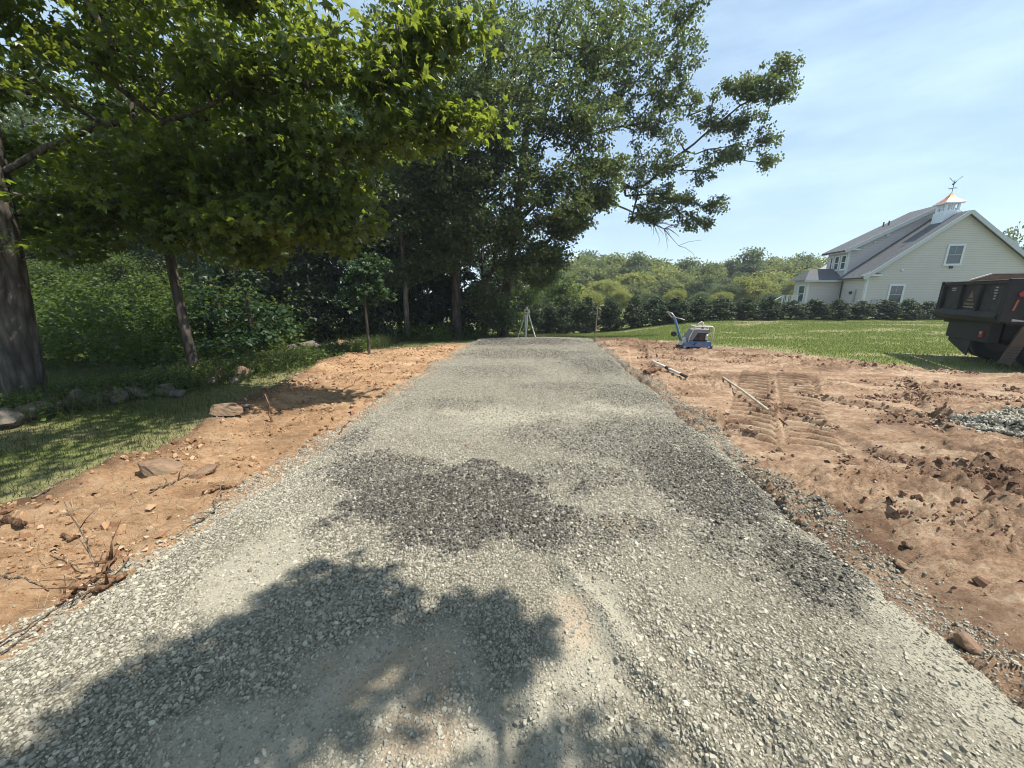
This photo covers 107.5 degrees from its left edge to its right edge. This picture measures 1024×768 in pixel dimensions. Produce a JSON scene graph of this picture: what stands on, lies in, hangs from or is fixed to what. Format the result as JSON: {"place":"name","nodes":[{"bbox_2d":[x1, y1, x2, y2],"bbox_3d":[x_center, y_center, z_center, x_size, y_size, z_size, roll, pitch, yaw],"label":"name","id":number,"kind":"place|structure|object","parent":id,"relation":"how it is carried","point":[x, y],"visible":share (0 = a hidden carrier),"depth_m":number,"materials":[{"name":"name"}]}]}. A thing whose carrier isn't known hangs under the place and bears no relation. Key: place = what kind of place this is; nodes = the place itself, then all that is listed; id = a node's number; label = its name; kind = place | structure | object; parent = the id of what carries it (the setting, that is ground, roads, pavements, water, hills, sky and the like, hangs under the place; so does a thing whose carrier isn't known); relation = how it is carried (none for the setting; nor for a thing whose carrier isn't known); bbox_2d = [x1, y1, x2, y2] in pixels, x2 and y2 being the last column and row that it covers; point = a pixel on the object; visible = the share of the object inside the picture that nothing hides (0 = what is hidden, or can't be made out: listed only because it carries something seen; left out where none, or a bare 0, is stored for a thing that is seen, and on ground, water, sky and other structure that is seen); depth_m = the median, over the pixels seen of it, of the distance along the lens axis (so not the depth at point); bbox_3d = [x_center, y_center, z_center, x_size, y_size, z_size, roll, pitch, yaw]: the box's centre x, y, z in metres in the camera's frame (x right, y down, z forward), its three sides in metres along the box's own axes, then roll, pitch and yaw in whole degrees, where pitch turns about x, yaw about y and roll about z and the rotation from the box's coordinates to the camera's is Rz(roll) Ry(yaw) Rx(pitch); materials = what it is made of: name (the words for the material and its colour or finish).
{"place":"outdoors","nodes":[
{"label":"outdoors","id":0,"kind":"place"},
{"bbox_2d":[0,342,468,664],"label":"bare soil verge","id":1,"kind":"structure","parent":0,"point":[132,520],"depth_m":3.21,"materials":[{"name":"brown soil"}]},
{"bbox_2d":[0,514,27,526],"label":"rock","id":2,"kind":"object","parent":1,"relation":"on","point":[9,519],"visible":0.98,"depth_m":2.60,"materials":[{"name":"brown stone"}]},
{"bbox_2d":[29,521,120,605],"bbox_3d":[-2.391,1.017,2.082,0.354,0.249,0.482,-13,19,-43],"label":"root","id":3,"kind":"object","parent":1,"relation":"on","point":[111,558],"visible":0.94,"depth_m":2.17,"materials":[{"name":"brown wood"}]},
{"bbox_2d":[58,502,105,568],"bbox_3d":[-2.529,0.937,2.231,0.242,0.475,0.133,0,14,0],"label":"twig","id":4,"kind":"object","parent":1,"relation":"on","point":[86,541],"visible":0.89,"depth_m":2.23,"materials":[{"name":"brown wood"}]},
{"bbox_2d":[62,563,127,597],"bbox_3d":[-2.341,1.062,2.050,0.317,0.183,0.164,-3,14,-13],"label":"root","id":5,"kind":"object","parent":1,"relation":"on","point":[98,587],"visible":1,"depth_m":2.08,"materials":[{"name":"brown wood"}]},
{"bbox_2d":[137,459,182,477],"bbox_3d":[-3.189,0.779,3.413,0.326,0.191,0.245,7,15,27],"label":"boulder","id":6,"kind":"object","parent":1,"relation":"on","point":[153,467],"visible":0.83,"depth_m":3.35,"materials":[{"name":"brown stone"}]},
{"bbox_2d":[0,351,405,616],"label":"dry straw","id":7,"kind":"object","parent":1,"relation":"on","point":[38,546],"visible":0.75,"depth_m":2.93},
{"bbox_2d":[209,403,242,415],"bbox_3d":[-3.639,0.326,4.797,0.366,0.158,0.218,-4,14,-17],"label":"rock","id":8,"kind":"object","parent":1,"relation":"on","point":[227,409],"visible":1,"depth_m":4.74,"materials":[{"name":"brown stone"}]},
{"bbox_2d":[0,343,455,628],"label":"soil crumbs","id":9,"kind":"object","parent":1,"relation":"on","point":[95,571],"visible":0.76,"depth_m":3.35,"materials":[{"name":"brown soil"}]},
{"bbox_2d":[333,251,396,354],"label":"sapling","id":10,"kind":"object","parent":1,"relation":"on","point":[365,267],"visible":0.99,"depth_m":9.40,"materials":[{"name":"green plant"}]},
{"bbox_2d":[300,333,597,341],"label":"back grass","id":11,"kind":"structure","parent":0,"point":[531,335],"depth_m":17.18,"materials":[{"name":"green plant"}]},
{"bbox_2d":[0,337,1023,767],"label":"gravel driveway","id":12,"kind":"structure","parent":0,"point":[520,732],"depth_m":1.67,"materials":[{"name":"grey gravel"}]},
{"bbox_2d":[0,295,1023,502],"bbox_3d":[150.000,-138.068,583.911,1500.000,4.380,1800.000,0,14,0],"label":"ground","id":13,"kind":"structure","parent":0,"point":[32,491],"depth_m":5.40,"materials":[{"name":"green plant"}]},
{"bbox_2d":[0,407,32,428],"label":"field stone","id":14,"kind":"object","parent":13,"relation":"on","point":[10,417],"visible":0.9,"depth_m":4.65,"materials":[{"name":"grey stone"}]},
{"bbox_2d":[14,401,59,419],"bbox_3d":[-6.365,0.364,5.040,0.325,0.249,0.382,11,17,37],"label":"field stone","id":15,"kind":"object","parent":13,"relation":"on","point":[33,412],"visible":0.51,"depth_m":4.97,"materials":[{"name":"grey stone"}]},
{"bbox_2d":[0,51,140,261],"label":"woodland tree","id":16,"kind":"object","parent":13,"relation":"on","point":[21,119],"visible":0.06,"depth_m":19.59,"materials":[{"name":"green plant"}]},
{"bbox_2d":[25,256,119,313],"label":"woodland tree","id":17,"kind":"object","parent":13,"relation":"on","point":[34,268],"visible":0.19,"depth_m":15.47,"materials":[{"name":"green plant"}]},
{"bbox_2d":[16,166,210,295],"bbox_3d":[-20.298,-5.884,19.226,8.316,8.696,8.829,11,18,39],"label":"woodland tree","id":18,"kind":"object","parent":13,"relation":"on","point":[139,247],"visible":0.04,"depth_m":17.66,"materials":[{"name":"green plant"}]},
{"bbox_2d":[73,245,218,316],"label":"woodland tree","id":19,"kind":"object","parent":13,"relation":"on","point":[119,269],"visible":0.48,"depth_m":16.14,"materials":[{"name":"green plant"}]},
{"bbox_2d":[47,67,244,287],"bbox_3d":[-21.073,-10.116,24.357,11.136,15.953,12.085,0,14,0],"label":"woodland tree","id":20,"kind":"object","parent":13,"relation":"on","point":[104,97],"depth_m":19.36,"materials":[{"name":"green plant"}]},
{"bbox_2d":[29,265,342,370],"bbox_3d":[-12.737,-2.263,11.127,13.360,2.790,8.099,0,14,0],"label":"thicket","id":21,"kind":"object","parent":13,"relation":"on","point":[106,330],"visible":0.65,"depth_m":9.14,"materials":[{"name":"green plant"}]},
{"bbox_2d":[126,141,249,284],"bbox_3d":[-14.860,-7.149,19.905,7.729,11.072,8.387,7,15,27],"label":"woodland tree","id":22,"kind":"object","parent":13,"relation":"on","point":[200,261],"visible":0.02,"depth_m":17.86,"materials":[{"name":"green plant"}]},
{"bbox_2d":[0,0,377,369],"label":"young maple tree","id":23,"kind":"object","parent":13,"relation":"on","point":[49,44],"visible":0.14,"depth_m":6.08,"materials":[{"name":"green plant"}]},
{"bbox_2d":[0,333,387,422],"bbox_3d":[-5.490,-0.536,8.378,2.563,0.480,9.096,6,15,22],"label":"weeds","id":24,"kind":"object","parent":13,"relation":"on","point":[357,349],"visible":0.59,"depth_m":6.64,"materials":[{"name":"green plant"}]},
{"bbox_2d":[0,332,399,422],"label":"tall grass","id":25,"kind":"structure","parent":13,"relation":"on","point":[378,345],"depth_m":6.53,"materials":[{"name":"green plant"}]},
{"bbox_2d":[175,282,265,353],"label":"evergreen tree","id":26,"kind":"object","parent":13,"relation":"on","point":[198,322],"visible":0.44,"depth_m":9.90,"materials":[{"name":"green plant"}]},
{"bbox_2d":[188,248,288,339],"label":"evergreen tree","id":27,"kind":"object","parent":13,"relation":"on","point":[222,278],"visible":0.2,"depth_m":11.00,"materials":[{"name":"green plant"}]},
{"bbox_2d":[187,249,310,306],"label":"woodland tree","id":28,"kind":"object","parent":13,"relation":"on","point":[200,269],"visible":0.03,"depth_m":15.38,"materials":[{"name":"green plant"}]},
{"bbox_2d":[194,290,307,360],"bbox_3d":[-6.548,-1.460,9.542,1.949,1.804,2.536,0,14,0],"label":"leafy deciduous shrub","id":29,"kind":"object","parent":13,"relation":"on","point":[246,310],"visible":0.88,"depth_m":9.44,"materials":[{"name":"green plant"}]},
{"bbox_2d":[0,0,518,399],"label":"maple tree","id":30,"kind":"object","parent":13,"relation":"on","point":[305,156],"visible":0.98,"depth_m":4.77,"materials":[{"name":"green plant"}]},
{"bbox_2d":[228,228,335,305],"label":"evergreen tree","id":31,"kind":"object","parent":13,"relation":"on","point":[269,275],"visible":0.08,"depth_m":14.16,"materials":[{"name":"green plant"}]},
{"bbox_2d":[182,74,390,267],"bbox_3d":[-12.675,-10.545,23.829,14.066,17.406,13.088,-1,14,-5],"label":"woodland tree","id":32,"kind":"object","parent":13,"relation":"on","point":[339,103],"depth_m":20.45,"materials":[{"name":"green plant"}]},
{"bbox_2d":[237,186,356,338],"bbox_3d":[-7.194,-4.509,12.751,3.648,6.302,3.398,3,14,13],"label":"evergreen tree","id":33,"kind":"object","parent":13,"relation":"on","point":[301,271],"visible":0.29,"depth_m":12.65,"materials":[{"name":"green plant"}]},
{"bbox_2d":[270,275,345,342],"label":"evergreen tree","id":34,"kind":"object","parent":13,"relation":"on","point":[326,320],"visible":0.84,"depth_m":12.12,"materials":[{"name":"green plant"}]},
{"bbox_2d":[313,205,401,338],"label":"evergreen tree","id":35,"kind":"object","parent":13,"relation":"on","point":[358,255],"visible":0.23,"depth_m":13.63,"materials":[{"name":"green plant"}]},
{"bbox_2d":[314,162,400,329],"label":"evergreen tree","id":36,"kind":"object","parent":13,"relation":"on","point":[395,306],"visible":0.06,"depth_m":15.62,"materials":[{"name":"green plant"}]},
{"bbox_2d":[338,284,403,339],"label":"evergreen tree","id":37,"kind":"object","parent":13,"relation":"on","point":[377,329],"visible":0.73,"depth_m":12.96,"materials":[{"name":"green plant"}]},
{"bbox_2d":[304,90,468,285],"bbox_3d":[-8.511,-9.522,22.910,12.527,15.502,11.656,1,14,6],"label":"woodland tree","id":38,"kind":"object","parent":13,"relation":"on","point":[353,113],"visible":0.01,"depth_m":18.98,"materials":[{"name":"green plant"}]},
{"bbox_2d":[294,320,489,341],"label":"undergrowth","id":39,"kind":"object","parent":13,"relation":"on","point":[432,333],"visible":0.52,"depth_m":13.54,"materials":[{"name":"green plant"}]},
{"bbox_2d":[349,127,458,338],"bbox_3d":[-3.708,-4.697,12.730,4.225,6.915,4.389,0,14,0],"label":"understory tree","id":40,"kind":"object","parent":13,"relation":"on","point":[397,228],"visible":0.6,"depth_m":12.27,"materials":[{"name":"green plant"}]},
{"bbox_2d":[368,171,451,331],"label":"evergreen tree","id":41,"kind":"object","parent":13,"relation":"on","point":[399,296],"visible":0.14,"depth_m":14.67,"materials":[{"name":"green plant"}]},
{"bbox_2d":[392,278,451,336],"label":"evergreen tree","id":42,"kind":"object","parent":13,"relation":"on","point":[436,300],"visible":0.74,"depth_m":14.48,"materials":[{"name":"green plant"}]},
{"bbox_2d":[337,100,509,323],"bbox_3d":[-5.279,-10.523,25.227,12.494,16.493,11.513,-3,14,-12],"label":"woodland tree","id":43,"kind":"object","parent":13,"relation":"on","point":[354,109],"visible":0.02,"depth_m":23.30,"materials":[{"name":"green plant"}]},
{"bbox_2d":[431,282,478,335],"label":"evergreen tree","id":44,"kind":"object","parent":13,"relation":"on","point":[467,316],"visible":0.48,"depth_m":14.87,"materials":[{"name":"green plant"}]},
{"bbox_2d":[420,206,490,333],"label":"evergreen tree","id":45,"kind":"object","parent":13,"relation":"on","point":[469,274],"visible":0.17,"depth_m":15.77,"materials":[{"name":"green plant"}]},
{"bbox_2d":[461,243,499,334],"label":"evergreen tree","id":46,"kind":"object","parent":13,"relation":"on","point":[482,267],"visible":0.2,"depth_m":17.54,"materials":[{"name":"green plant"}]},
{"bbox_2d":[472,255,548,329],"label":"woodland tree","id":47,"kind":"object","parent":13,"relation":"on","point":[527,296],"visible":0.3,"depth_m":27.95,"materials":[{"name":"green plant"}]},
{"bbox_2d":[484,287,537,335],"bbox_3d":[-0.290,-3.419,18.095,2.538,2.515,2.073,8,16,31],"label":"shrub","id":48,"kind":"object","parent":13,"relation":"on","point":[518,326],"visible":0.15,"depth_m":18.14,"materials":[{"name":"green plant"}]},
{"bbox_2d":[356,0,667,339],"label":"oak tree","id":49,"kind":"object","parent":13,"relation":"on","point":[540,264],"visible":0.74,"depth_m":12.15,"materials":[{"name":"green plant"}]},
{"bbox_2d":[521,303,550,333],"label":"hedge shrub","id":50,"kind":"object","parent":13,"relation":"on","point":[538,320],"visible":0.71,"depth_m":23.01,"materials":[{"name":"green plant"}]},
{"bbox_2d":[538,304,566,333],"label":"hedge shrub","id":51,"kind":"object","parent":13,"relation":"on","point":[553,314],"visible":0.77,"depth_m":22.77,"materials":[{"name":"green plant"}]},
{"bbox_2d":[541,271,583,311],"bbox_3d":[3.481,-5.765,25.952,3.152,4.305,3.005,0,14,0],"label":"shrub","id":52,"kind":"object","parent":13,"relation":"on","point":[561,295],"visible":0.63,"depth_m":25.48,"materials":[{"name":"green plant"}]},
{"bbox_2d":[556,298,579,333],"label":"hedge shrub","id":53,"kind":"object","parent":13,"relation":"on","point":[567,310],"visible":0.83,"depth_m":22.86,"materials":[{"name":"green plant"}]},
{"bbox_2d":[559,265,610,304],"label":"woodland tree","id":54,"kind":"object","parent":13,"relation":"on","point":[585,275],"visible":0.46,"depth_m":51.61,"materials":[{"name":"green plant"}]},
{"bbox_2d":[567,296,607,333],"bbox_3d":[4.627,-4.161,23.293,2.609,2.546,1.404,0,14,-1],"label":"hedge shrub","id":55,"kind":"object","parent":13,"relation":"on","point":[586,313],"visible":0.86,"depth_m":22.95,"materials":[{"name":"green plant"}]},
{"bbox_2d":[562,252,626,311],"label":"woodland tree","id":56,"kind":"object","parent":13,"relation":"on","point":[612,258],"visible":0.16,"depth_m":59.93,"materials":[{"name":"green plant"}]},
{"bbox_2d":[571,254,620,285],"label":"woodland tree","id":57,"kind":"object","parent":13,"relation":"on","point":[612,270],"visible":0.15,"depth_m":54.76,"materials":[{"name":"green plant"}]},
{"bbox_2d":[582,279,619,304],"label":"woodland tree","id":58,"kind":"object","parent":13,"relation":"on","point":[596,286],"visible":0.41,"depth_m":49.05,"materials":[{"name":"green plant"}]},
{"bbox_2d":[597,298,626,331],"bbox_3d":[6.048,-4.186,23.344,1.648,2.281,2.720,-8,16,-30],"label":"hedge shrub","id":59,"kind":"object","parent":13,"relation":"on","point":[612,311],"visible":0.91,"depth_m":22.90,"materials":[{"name":"green plant"}]},
{"bbox_2d":[601,279,634,304],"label":"woodland tree","id":60,"kind":"object","parent":13,"relation":"on","point":[611,288],"visible":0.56,"depth_m":43.92,"materials":[{"name":"green plant"}]},
{"bbox_2d":[612,289,633,311],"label":"woodland tree","id":61,"kind":"object","parent":13,"relation":"on","point":[622,298],"visible":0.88,"depth_m":36.66,"materials":[{"name":"green plant"}]},
{"bbox_2d":[622,294,645,328],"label":"hedge shrub","id":62,"kind":"object","parent":13,"relation":"on","point":[634,312],"visible":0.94,"depth_m":22.84,"materials":[{"name":"green plant"}]},
{"bbox_2d":[612,270,657,307],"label":"woodland tree","id":63,"kind":"object","parent":13,"relation":"on","point":[629,277],"visible":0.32,"depth_m":52.20,"materials":[{"name":"green plant"}]},
{"bbox_2d":[615,251,656,283],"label":"woodland tree","id":64,"kind":"object","parent":13,"relation":"on","point":[633,260],"visible":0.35,"depth_m":55.67,"materials":[{"name":"green plant"}]},
{"bbox_2d":[623,279,652,296],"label":"woodland tree","id":65,"kind":"object","parent":13,"relation":"on","point":[639,290],"visible":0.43,"depth_m":50.12,"materials":[{"name":"green plant"}]},
{"bbox_2d":[491,0,805,337],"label":"spreading oak tree","id":66,"kind":"object","parent":13,"relation":"on","point":[747,85],"visible":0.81,"depth_m":14.37,"materials":[{"name":"green plant"}]},
{"bbox_2d":[635,296,671,325],"bbox_3d":[8.892,-4.411,23.244,2.663,2.018,1.525,0,14,-2],"label":"hedge shrub","id":67,"kind":"object","parent":13,"relation":"on","point":[654,310],"visible":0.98,"depth_m":22.92,"materials":[{"name":"green plant"}]},
{"bbox_2d":[647,277,678,304],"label":"woodland tree","id":68,"kind":"object","parent":13,"relation":"on","point":[661,287],"visible":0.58,"depth_m":51.19,"materials":[{"name":"green plant"}]},
{"bbox_2d":[645,263,686,281],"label":"woodland tree","id":69,"kind":"object","parent":13,"relation":"on","point":[659,271],"visible":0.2,"depth_m":57.39,"materials":[{"name":"green plant"}]},
{"bbox_2d":[662,296,691,323],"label":"hedge shrub","id":70,"kind":"object","parent":13,"relation":"on","point":[678,309],"visible":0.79,"depth_m":22.78,"materials":[{"name":"green plant"}]},
{"bbox_2d":[673,256,711,275],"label":"woodland tree","id":71,"kind":"object","parent":13,"relation":"on","point":[683,264],"visible":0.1,"depth_m":60.66,"materials":[{"name":"green plant"}]},
{"bbox_2d":[687,296,712,321],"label":"hedge shrub","id":72,"kind":"object","parent":13,"relation":"on","point":[699,309],"visible":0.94,"depth_m":22.78,"materials":[{"name":"green plant"}]},
{"bbox_2d":[686,274,724,300],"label":"woodland tree","id":73,"kind":"object","parent":13,"relation":"on","point":[706,284],"visible":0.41,"depth_m":48.38,"materials":[{"name":"green plant"}]},
{"bbox_2d":[684,261,727,306],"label":"woodland tree","id":74,"kind":"object","parent":13,"relation":"on","point":[718,270],"visible":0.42,"depth_m":55.57,"materials":[{"name":"green plant"}]},
{"bbox_2d":[702,297,742,319],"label":"hedge shrub","id":75,"kind":"object","parent":13,"relation":"on","point":[720,308],"visible":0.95,"depth_m":22.91,"materials":[{"name":"green plant"}]},
{"bbox_2d":[707,281,744,301],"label":"woodland tree","id":76,"kind":"object","parent":13,"relation":"on","point":[733,288],"visible":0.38,"depth_m":41.76,"materials":[{"name":"green plant"}]},
{"bbox_2d":[721,246,769,275],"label":"woodland tree","id":77,"kind":"object","parent":13,"relation":"on","point":[752,263],"visible":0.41,"depth_m":57.92,"materials":[{"name":"green plant"}]},
{"bbox_2d":[727,298,763,319],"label":"hedge shrub","id":78,"kind":"object","parent":13,"relation":"on","point":[749,311],"visible":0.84,"depth_m":22.77,"materials":[{"name":"green plant"}]},
{"bbox_2d":[730,275,772,302],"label":"woodland tree","id":79,"kind":"object","parent":13,"relation":"on","point":[753,291],"visible":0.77,"depth_m":41.73,"materials":[{"name":"green plant"}]},
{"bbox_2d":[757,295,782,319],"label":"hedge shrub","id":80,"kind":"object","parent":13,"relation":"on","point":[770,305],"visible":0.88,"depth_m":22.77,"materials":[{"name":"green plant"}]},
{"bbox_2d":[748,268,794,311],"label":"woodland tree","id":81,"kind":"object","parent":13,"relation":"on","point":[773,274],"visible":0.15,"depth_m":53.03,"materials":[{"name":"green plant"}]},
{"bbox_2d":[773,300,814,319],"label":"hedge shrub","id":82,"kind":"object","parent":13,"relation":"on","point":[793,309],"visible":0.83,"depth_m":22.93,"materials":[{"name":"green plant"}]},
{"bbox_2d":[777,254,824,279],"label":"woodland tree","id":83,"kind":"object","parent":13,"relation":"on","point":[810,266],"visible":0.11,"depth_m":56.95,"materials":[{"name":"green plant"}]},
{"bbox_2d":[802,299,837,320],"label":"hedge shrub","id":84,"kind":"object","parent":13,"relation":"on","point":[819,309],"visible":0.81,"depth_m":22.82,"materials":[{"name":"green plant"}]},
{"bbox_2d":[828,298,852,319],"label":"hedge shrub","id":85,"kind":"object","parent":13,"relation":"on","point":[840,306],"visible":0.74,"depth_m":22.76,"materials":[{"name":"green plant"}]},
{"bbox_2d":[846,300,880,319],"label":"hedge shrub","id":86,"kind":"object","parent":13,"relation":"on","point":[862,310],"visible":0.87,"depth_m":23.08,"materials":[{"name":"green plant"}]},
{"bbox_2d":[867,299,909,320],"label":"hedge shrub","id":87,"kind":"object","parent":13,"relation":"on","point":[892,310],"visible":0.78,"depth_m":23.12,"materials":[{"name":"green plant"}]},
{"bbox_2d":[790,176,1023,313],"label":"house","id":88,"kind":"structure","parent":13,"relation":"on","point":[920,255],"depth_m":27.48,"materials":[{"name":"wood"}]},
{"bbox_2d":[886,284,905,304],"bbox_3d":[28.432,-6.636,27.838,1.000,1.480,0.046,3,14,12],"label":"window","id":89,"kind":"structure","parent":88,"relation":"in","point":[895,291],"depth_m":27.80,"materials":[{"name":"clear glass"}]},
{"bbox_2d":[942,244,966,265],"bbox_3d":[31.364,-9.140,26.582,1.100,1.460,0.087,3,14,12],"label":"window","id":90,"kind":"structure","parent":88,"relation":"in","point":[954,255],"depth_m":26.59,"materials":[{"name":"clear glass"}]},
{"bbox_2d":[895,298,924,319],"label":"hedge shrub","id":91,"kind":"object","parent":13,"relation":"on","point":[911,308],"visible":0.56,"depth_m":23.06,"materials":[{"name":"green plant"}]},
{"bbox_2d":[912,301,942,319],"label":"hedge shrub","id":92,"kind":"object","parent":13,"relation":"on","point":[929,308],"visible":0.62,"depth_m":23.36,"materials":[{"name":"green plant"}]},
{"bbox_2d":[934,273,1023,366],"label":"dumpster","id":93,"kind":"object","parent":13,"relation":"on","point":[983,315],"visible":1,"depth_m":8.55,"materials":[{"name":"black metal"}]},
{"bbox_2d":[0,0,1023,292],"label":"sky","id":94,"kind":"structure","parent":0,"point":[897,100],"materials":[{"name":"blue"}]},
{"bbox_2d":[566,319,1023,372],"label":"lawn grass","id":95,"kind":"structure","parent":0,"point":[639,335],"depth_m":14.42,"materials":[{"name":"green plant"}]},
{"bbox_2d":[593,337,1023,708],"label":"bare soil","id":96,"kind":"structure","parent":0,"point":[1003,589],"depth_m":3.69,"materials":[{"name":"brown soil"}]},
{"bbox_2d":[667,312,713,349],"bbox_3d":[5.039,-1.520,10.706,1.232,1.060,0.465,1,14,6],"label":"plate compactor","id":97,"kind":"object","parent":96,"relation":"on","point":[695,337],"visible":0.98,"depth_m":10.59,"materials":[{"name":"blue metal"}]},
{"bbox_2d":[604,339,1023,615],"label":"soil clods","id":98,"kind":"object","parent":96,"relation":"on","point":[978,580],"visible":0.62,"depth_m":4.26,"materials":[{"name":"brown soil"}]},
{"bbox_2d":[953,631,985,655],"bbox_3d":[2.091,1.190,1.722,0.079,0.087,0.122,7,15,27],"label":"stone","id":99,"kind":"object","parent":96,"relation":"on","point":[965,641],"visible":0.99,"depth_m":1.70,"materials":[{"name":"brown stone"}]},
{"bbox_2d":[927,405,1023,439],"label":"gravel heap","id":100,"kind":"object","parent":96,"relation":"on","point":[998,419],"visible":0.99,"depth_m":4.57,"materials":[{"name":"gravel"}]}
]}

